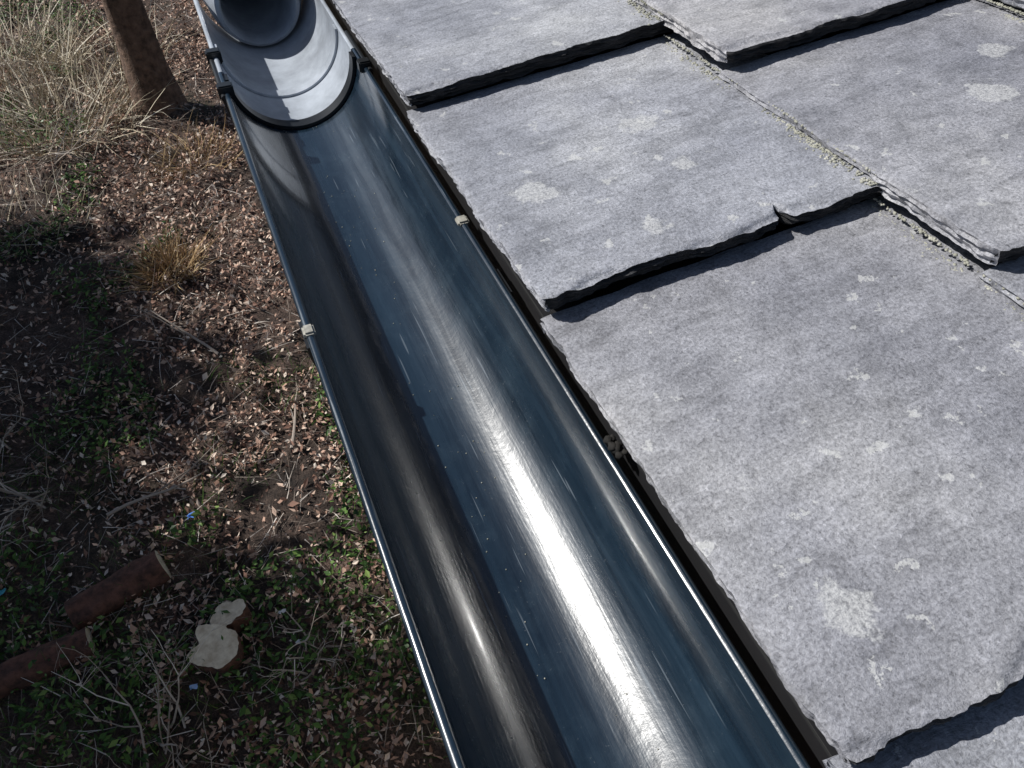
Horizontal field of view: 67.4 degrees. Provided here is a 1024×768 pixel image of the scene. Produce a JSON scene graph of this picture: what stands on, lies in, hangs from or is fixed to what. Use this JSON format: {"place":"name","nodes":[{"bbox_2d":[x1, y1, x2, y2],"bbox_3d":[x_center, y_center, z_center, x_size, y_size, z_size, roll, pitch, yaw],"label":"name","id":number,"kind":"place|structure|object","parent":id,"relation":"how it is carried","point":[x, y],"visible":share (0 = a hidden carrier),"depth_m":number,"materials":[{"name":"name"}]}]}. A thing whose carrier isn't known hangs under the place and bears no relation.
{"place":"outdoors","nodes":[
{"label":"outdoors","id":0,"kind":"place"},
{"bbox_2d":[0,150,133,260],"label":"dry grass","id":1,"kind":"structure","parent":0,"point":[49,194],"depth_m":6.62,"materials":[{"name":"beige plant"}]},
{"bbox_2d":[0,341,447,767],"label":"green grass","id":2,"kind":"structure","parent":0,"point":[104,577],"depth_m":4.22,"materials":[{"name":"green plant"}]},
{"bbox_2d":[0,0,451,767],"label":"ground","id":3,"kind":"structure","parent":0,"point":[12,322],"depth_m":4.88,"materials":[{"name":"soil"}]},
{"bbox_2d":[0,359,22,449],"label":"bare shrub","id":4,"kind":"object","parent":3,"relation":"on","point":[6,434],"visible":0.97,"depth_m":4.83,"materials":[{"name":"brown plant"}]},
{"bbox_2d":[0,412,49,556],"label":"bare shrub","id":5,"kind":"object","parent":3,"relation":"on","point":[28,499],"visible":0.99,"depth_m":4.45,"materials":[{"name":"brown plant"}]},
{"bbox_2d":[0,627,94,698],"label":"cut log","id":6,"kind":"object","parent":3,"relation":"on","point":[14,670],"visible":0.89,"depth_m":3.85,"materials":[{"name":"brown wood"}]},
{"bbox_2d":[0,64,124,203],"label":"bare shrub","id":7,"kind":"object","parent":3,"relation":"on","point":[49,154],"visible":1,"depth_m":6.92,"materials":[{"name":"brown plant"}]},
{"bbox_2d":[0,0,200,188],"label":"dry grass","id":8,"kind":"structure","parent":3,"relation":"on","point":[59,51],"depth_m":7.92,"materials":[{"name":"beige plant"}]},
{"bbox_2d":[64,551,170,629],"bbox_3d":[-2.131,1.113,4.165,0.508,0.226,0.200,-28,54,-23],"label":"cut log","id":9,"kind":"object","parent":3,"relation":"on","point":[106,597],"visible":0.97,"depth_m":4.11,"materials":[{"name":"brown wood"}]},
{"bbox_2d":[30,583,250,767],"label":"bare shrub","id":10,"kind":"object","parent":3,"relation":"on","point":[162,744],"visible":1,"depth_m":3.64,"materials":[{"name":"brown plant"}]},
{"bbox_2d":[101,0,189,119],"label":"garden tree","id":11,"kind":"object","parent":3,"relation":"on","point":[143,60],"visible":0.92,"depth_m":7.33,"materials":[{"name":"brown plant"}]},
{"bbox_2d":[86,212,225,301],"bbox_3d":[-2.693,-1.007,5.924,1.067,0.443,1.067,-1,48,0],"label":"dry grass tuft","id":12,"kind":"object","parent":3,"relation":"on","point":[178,255],"visible":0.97,"depth_m":5.98,"materials":[{"name":"beige plant"}]},
{"bbox_2d":[106,438,220,516],"bbox_3d":[-2.035,0.584,4.754,0.868,0.175,0.321,-17,50,-15],"label":"fallen branch","id":13,"kind":"object","parent":3,"relation":"on","point":[155,493],"visible":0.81,"depth_m":4.62,"materials":[{"name":"brown wood"}]},
{"bbox_2d":[138,165,195,219],"bbox_3d":[-2.939,-1.688,7.010,0.448,0.292,1.032,4,48,4],"label":"fallen branch","id":14,"kind":"object","parent":3,"relation":"on","point":[153,210],"visible":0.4,"depth_m":6.65,"materials":[{"name":"wood"}]},
{"bbox_2d":[122,100,241,204],"bbox_3d":[-3.083,-2.132,6.961,1.338,0.521,1.568,20,51,18],"label":"dry grass tuft","id":15,"kind":"object","parent":3,"relation":"on","point":[198,144],"visible":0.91,"depth_m":7.17,"materials":[{"name":"brown plant"}]},
{"bbox_2d":[189,684,197,689],"bbox_3d":[-1.570,1.495,3.788,0.040,0.012,0.031,-17,50,-15],"label":"plastic scrap","id":16,"kind":"object","parent":3,"relation":"on","point":[194,686],"visible":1,"depth_m":3.79,"materials":[{"name":"blue plastic"}]},
{"bbox_2d":[186,624,244,676],"bbox_3d":[-1.496,1.357,3.910,0.253,0.138,0.222,5,48,5],"label":"log slice","id":17,"kind":"object","parent":3,"relation":"on","point":[216,652],"visible":0.94,"depth_m":3.86,"materials":[{"name":"beige plant"}]},
{"bbox_2d":[0,0,431,767],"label":"ground ivy","id":18,"kind":"object","parent":3,"relation":"on","point":[294,578],"visible":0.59,"depth_m":4.10,"materials":[{"name":"green plant"}]},
{"bbox_2d":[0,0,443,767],"bbox_3d":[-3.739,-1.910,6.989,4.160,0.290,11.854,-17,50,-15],"label":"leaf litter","id":19,"kind":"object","parent":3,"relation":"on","point":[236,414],"visible":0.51,"depth_m":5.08,"materials":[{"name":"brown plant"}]},
{"bbox_2d":[210,599,251,633],"bbox_3d":[-1.483,1.239,4.056,0.200,0.173,0.157,-17,50,-15],"label":"log slice","id":20,"kind":"object","parent":3,"relation":"on","point":[238,607],"visible":0.83,"depth_m":4.01,"materials":[{"name":"beige wood"}]},
{"bbox_2d":[284,363,313,448],"bbox_3d":[-1.467,0.127,5.155,0.178,0.084,0.791,1,48,1],"label":"fallen branch","id":21,"kind":"object","parent":3,"relation":"on","point":[293,433],"visible":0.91,"depth_m":5.02,"materials":[{"name":"brown wood"}]},
{"bbox_2d":[241,581,360,701],"bbox_3d":[-1.089,1.261,3.843,0.597,0.394,0.639,-17,50,-15],"label":"bare shrub","id":22,"kind":"object","parent":3,"relation":"on","point":[317,658],"visible":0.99,"depth_m":3.88,"materials":[{"name":"brown plant"}]},
{"bbox_3d":[0.928,1.120,2.035,1.470,3.870,3.260,-17,50,-15],"label":"wall","id":23,"kind":"object","parent":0,"visible":0},
{"bbox_2d":[370,0,946,757],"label":"roof deck","id":24,"kind":"structure","parent":23,"relation":"on","point":[626,282],"depth_m":0.47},
{"bbox_2d":[332,0,672,105],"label":"roof slate","id":25,"kind":"object","parent":24,"relation":"on","point":[421,51],"visible":0.97,"depth_m":0.60,"materials":[{"name":"grey stone"}]},
{"bbox_2d":[301,0,837,767],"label":"fascia board","id":26,"kind":"object","parent":24,"relation":"attached to","point":[807,742],"depth_m":0.38,"materials":[{"name":"paint"}]},
{"bbox_2d":[205,30,810,767],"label":"rain gutter","id":27,"kind":"object","parent":26,"relation":"attached to","point":[555,610],"visible":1,"depth_m":0.42,"materials":[{"name":"black metal"}]},
{"bbox_2d":[193,0,353,119],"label":"white drain pipe","id":28,"kind":"object","parent":27,"relation":"on","point":[285,59],"visible":0.98,"depth_m":0.79,"materials":[{"name":"grey plastic"}]},
{"bbox_2d":[603,434,627,459],"bbox_3d":[0.052,0.032,0.386,0.009,0.006,0.016,-17,50,-15],"label":"dirt clump","id":29,"kind":"object","parent":27,"relation":"on","point":[615,447],"visible":1,"depth_m":0.38,"materials":[{"name":"soil"}]},
{"bbox_2d":[407,33,882,311],"bbox_3d":[0.088,-0.162,0.510,0.262,0.048,0.253,-17,50,-15],"label":"roof slate","id":30,"kind":"object","parent":24,"relation":"on","point":[578,180],"visible":0.97,"depth_m":0.48,"materials":[{"name":"grey stone"}]},
{"bbox_2d":[540,194,1023,764],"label":"roof slate","id":31,"kind":"object","parent":24,"relation":"on","point":[816,426],"visible":0.98,"depth_m":0.34,"materials":[{"name":"grey stone"}]},
{"bbox_2d":[978,256,1023,307],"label":"roof slate","id":32,"kind":"object","parent":31,"relation":"on","point":[1008,276],"visible":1,"depth_m":0.39,"materials":[{"name":"grey stone"}]},
{"bbox_2d":[618,0,1023,320],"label":"moss along slates","id":33,"kind":"object","parent":24,"relation":"on","point":[863,180],"visible":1,"depth_m":0.47,"materials":[{"name":"green plant"}]},
{"bbox_2d":[719,0,1023,265],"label":"roof slate","id":34,"kind":"object","parent":24,"relation":"on","point":[920,112],"visible":1,"depth_m":0.48,"materials":[{"name":"grey stone"}]},
{"bbox_2d":[822,675,1023,767],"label":"roof slate","id":35,"kind":"object","parent":24,"relation":"on","point":[990,735],"visible":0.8,"depth_m":0.26,"materials":[{"name":"grey stone"}]},
{"bbox_2d":[1000,0,1023,8],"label":"roof slate","id":36,"kind":"object","parent":24,"relation":"on","point":[1018,3],"visible":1,"depth_m":0.55,"materials":[{"name":"grey stone"}]},
{"bbox_3d":[0.127,-0.511,0.789,0.262,0.048,0.253,-17,50,-15],"label":"roof slate","id":37,"kind":"object","parent":24,"relation":"on","visible":0},
{"bbox_2d":[633,0,935,62],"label":"roof slate","id":38,"kind":"object","parent":37,"relation":"on","point":[729,31],"visible":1,"depth_m":0.56,"materials":[{"name":"grey stone"}]}
]}

